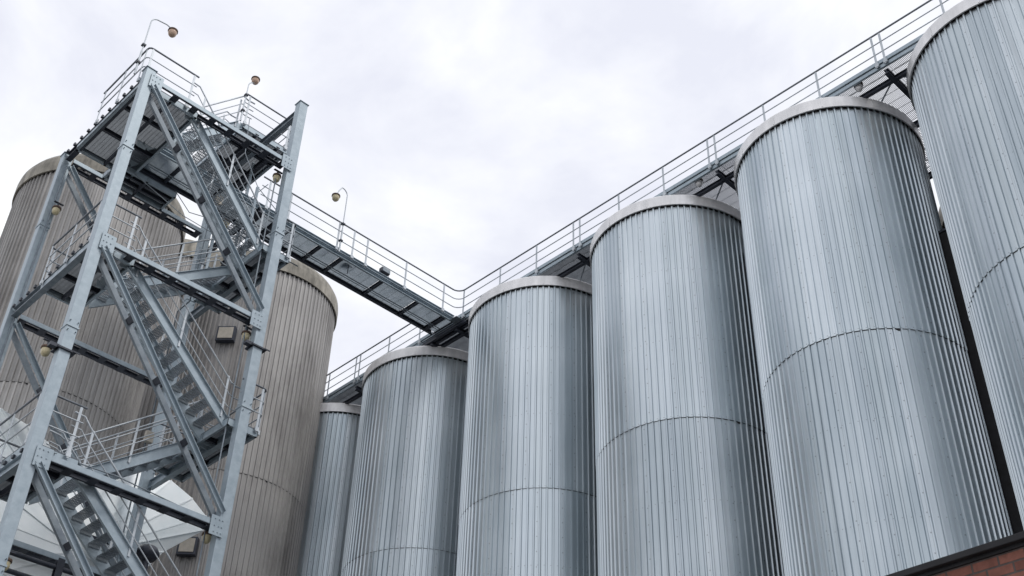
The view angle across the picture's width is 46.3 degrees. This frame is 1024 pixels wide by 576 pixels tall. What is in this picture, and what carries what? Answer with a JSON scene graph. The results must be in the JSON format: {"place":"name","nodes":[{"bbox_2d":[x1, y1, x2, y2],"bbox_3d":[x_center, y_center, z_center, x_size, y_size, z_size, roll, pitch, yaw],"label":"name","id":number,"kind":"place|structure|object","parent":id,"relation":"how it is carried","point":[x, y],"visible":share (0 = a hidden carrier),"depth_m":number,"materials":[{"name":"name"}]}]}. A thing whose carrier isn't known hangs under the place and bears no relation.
{"place":"outdoors","nodes":[
{"label":"outdoors","id":0,"kind":"place"},
{"bbox_2d":[0,0,962,395],"label":"sky","id":1,"kind":"structure","parent":0,"point":[460,136],"materials":[{"name":"white"}]},
{"bbox_2d":[885,531,1023,575],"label":"brick building","id":2,"kind":"structure","parent":0,"point":[1004,556],"depth_m":8.10,"materials":[{"name":"brown brick"}]},
{"label":"ground","id":3,"kind":"structure","parent":0,"visible":0},
{"bbox_2d":[4,550,83,575],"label":"pipe rack","id":4,"kind":"object","parent":3,"relation":"on","point":[57,567],"visible":0.68,"depth_m":26.24,"materials":[{"name":"metal"}]},
{"bbox_2d":[0,154,185,464],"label":"storage tank","id":5,"kind":"object","parent":3,"relation":"on","point":[107,396],"visible":0.38,"depth_m":35.74,"materials":[{"name":"grey metal"}]},
{"bbox_2d":[0,408,206,575],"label":"segmented hood","id":6,"kind":"object","parent":3,"relation":"on","point":[34,528],"visible":0.41,"depth_m":29.14,"materials":[{"name":"metal"}]},
{"bbox_2d":[92,535,159,570],"bbox_3d":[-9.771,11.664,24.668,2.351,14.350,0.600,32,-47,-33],"label":"valve","id":7,"kind":"object","parent":3,"relation":"on","point":[148,552],"visible":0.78,"depth_m":29.20,"materials":[{"name":"metal"}]},
{"bbox_2d":[0,47,308,575],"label":"stair tower","id":8,"kind":"structure","parent":3,"relation":"on","point":[146,119],"depth_m":28.54,"materials":[{"name":"metal"}]},
{"bbox_2d":[4,551,15,570],"bbox_3d":[-9.604,5.178,22.710,0.239,0.405,0.239,1,-38,1],"label":"bulkhead lamp","id":9,"kind":"object","parent":8,"relation":"attached to","point":[9,561],"visible":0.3,"depth_m":22.65,"materials":[{"name":"glass"}]},
{"bbox_2d":[40,338,51,356],"bbox_3d":[-9.878,1.281,25.401,0.239,0.405,0.239,1,-38,1],"label":"bulkhead lamp","id":10,"kind":"object","parent":8,"relation":"attached to","point":[45,350],"visible":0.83,"depth_m":25.30,"materials":[{"name":"glass"}]},
{"bbox_2d":[52,200,63,214],"bbox_3d":[-11.902,-2.073,31.294,0.239,0.405,0.239,1,-38,1],"label":"bulkhead lamp","id":11,"kind":"object","parent":8,"relation":"attached to","point":[56,209],"visible":1,"depth_m":31.20,"materials":[{"name":"glass"}]},
{"bbox_2d":[133,19,177,74],"bbox_3d":[-9.165,-6.091,30.825,0.805,2.247,0.270,32,-47,-33],"label":"gooseneck lamp","id":12,"kind":"object","parent":8,"relation":"attached to","point":[172,32],"visible":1,"depth_m":31.14,"materials":[{"name":"metal"}]},
{"bbox_2d":[202,531,211,543],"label":"bulkhead lamp","id":13,"kind":"object","parent":8,"relation":"attached to","point":[207,540],"visible":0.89,"depth_m":25.85,"materials":[{"name":"glass"}]},
{"bbox_2d":[241,325,251,340],"bbox_3d":[-6.481,1.121,29.207,0.239,0.405,0.239,1,-38,1],"label":"bulkhead lamp","id":14,"kind":"object","parent":8,"relation":"attached to","point":[247,334],"visible":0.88,"depth_m":29.12,"materials":[{"name":"glass"}]},
{"bbox_2d":[239,76,259,120],"bbox_3d":[-7.780,-5.598,35.492,0.365,2.000,0.270,32,-47,-33],"label":"gooseneck lamp","id":15,"kind":"object","parent":8,"relation":"attached to","point":[255,80],"visible":1,"depth_m":35.66,"materials":[{"name":"metal"}]},
{"bbox_2d":[272,168,281,182],"bbox_3d":[-6.358,-3.019,32.383,0.239,0.405,0.239,1,-38,1],"label":"bulkhead lamp","id":16,"kind":"object","parent":8,"relation":"attached to","point":[277,175],"visible":1,"depth_m":32.29,"materials":[{"name":"glass"}]},
{"bbox_2d":[131,148,453,334],"bbox_3d":[-6.155,-1.574,35.783,11.460,1.178,1.385,32,-47,-33],"label":"catwalk","id":17,"kind":"object","parent":8,"relation":"attached to","point":[385,292],"visible":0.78,"depth_m":36.23,"materials":[{"name":"metal"}]},
{"bbox_2d":[332,187,347,251],"bbox_3d":[-5.260,-2.142,36.040,0.585,2.431,0.270,32,-47,-33],"label":"gooseneck lamp","id":18,"kind":"object","parent":17,"relation":"attached to","point":[335,197],"visible":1,"depth_m":36.26,"materials":[{"name":"metal"}]},
{"bbox_2d":[379,266,389,276],"bbox_3d":[-4.072,-0.358,38.112,0.383,0.600,0.190,32,-47,-33],"label":"floodlight","id":19,"kind":"object","parent":17,"relation":"attached to","point":[384,270],"visible":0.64,"depth_m":38.16,"materials":[{"name":"metal"}]},
{"bbox_2d":[127,239,219,455],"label":"storage tank","id":20,"kind":"object","parent":3,"relation":"on","point":[147,402],"visible":0.01,"depth_m":45.11,"materials":[{"name":"grey metal"}]},
{"bbox_2d":[145,250,337,575],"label":"storage tank","id":21,"kind":"object","parent":3,"relation":"on","point":[265,533],"visible":0.41,"depth_m":39.28,"materials":[{"name":"grey metal"}]},
{"bbox_2d":[176,537,198,556],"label":"floodlight","id":22,"kind":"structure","parent":21,"relation":"attached to","point":[188,547],"depth_m":35.24,"materials":[{"name":"metal"}]},
{"bbox_2d":[178,538,195,551],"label":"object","id":23,"kind":"structure","parent":22,"relation":"in","point":[187,545],"depth_m":35.26,"materials":[{"name":"beige"}]},
{"bbox_2d":[215,326,236,342],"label":"floodlight","id":24,"kind":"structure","parent":21,"relation":"attached to","point":[225,334],"depth_m":39.98,"materials":[{"name":"metal"}]},
{"bbox_2d":[217,327,233,337],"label":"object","id":25,"kind":"structure","parent":24,"relation":"in","point":[223,332],"depth_m":39.99,"materials":[{"name":"beige"}]},
{"bbox_2d":[296,403,360,575],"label":"storage tank","id":26,"kind":"object","parent":3,"relation":"on","point":[324,533],"visible":0.33,"depth_m":39.76,"materials":[{"name":"silver metal"}]},
{"bbox_2d":[341,346,467,575],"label":"storage tank","id":27,"kind":"object","parent":3,"relation":"on","point":[403,516],"visible":0.72,"depth_m":36.55,"materials":[{"name":"silver metal"}]},
{"bbox_2d":[456,276,597,575],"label":"storage tank","id":28,"kind":"object","parent":3,"relation":"on","point":[528,502],"visible":0.74,"depth_m":32.91,"materials":[{"name":"silver metal"}]},
{"bbox_2d":[590,195,784,575],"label":"storage tank","id":29,"kind":"object","parent":3,"relation":"on","point":[684,482],"visible":0.81,"depth_m":29.32,"materials":[{"name":"silver metal"}]},
{"bbox_2d":[734,96,1012,575],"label":"storage tank","id":30,"kind":"object","parent":3,"relation":"on","point":[883,462],"visible":0.91,"depth_m":25.80,"materials":[{"name":"silver metal"}]},
{"bbox_2d":[938,208,945,228],"bbox_3d":[14.083,6.977,26.088,5.006,24.760,5.006,32,-47,-33],"label":"storage tank","id":31,"kind":"object","parent":3,"relation":"on","point":[941,219],"visible":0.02,"depth_m":33.25,"materials":[{"name":"grey metal"}]},
{"bbox_2d":[906,0,1023,528],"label":"storage tank","id":32,"kind":"object","parent":3,"relation":"on","point":[965,78],"visible":1,"depth_m":25.18,"materials":[{"name":"silver metal"}]},
{"bbox_2d":[323,0,947,404],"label":"catwalk","id":33,"kind":"object","parent":32,"relation":"on","point":[573,262],"visible":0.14,"depth_m":33.22,"materials":[{"name":"metal"}]},
{"bbox_2d":[694,178,702,186],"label":"bulkhead lamp","id":34,"kind":"object","parent":33,"relation":"attached to","point":[699,182],"visible":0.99,"depth_m":32.69,"materials":[{"name":"glass"}]},
{"bbox_2d":[854,82,862,91],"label":"bulkhead lamp","id":35,"kind":"object","parent":33,"relation":"attached to","point":[858,87],"visible":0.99,"depth_m":29.77,"materials":[{"name":"glass"}]},
{"bbox_2d":[938,228,1023,533],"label":"infill panel","id":36,"kind":"object","parent":3,"relation":"on","point":[1001,463],"visible":0.37,"depth_m":25.40,"materials":[{"name":"metal"}]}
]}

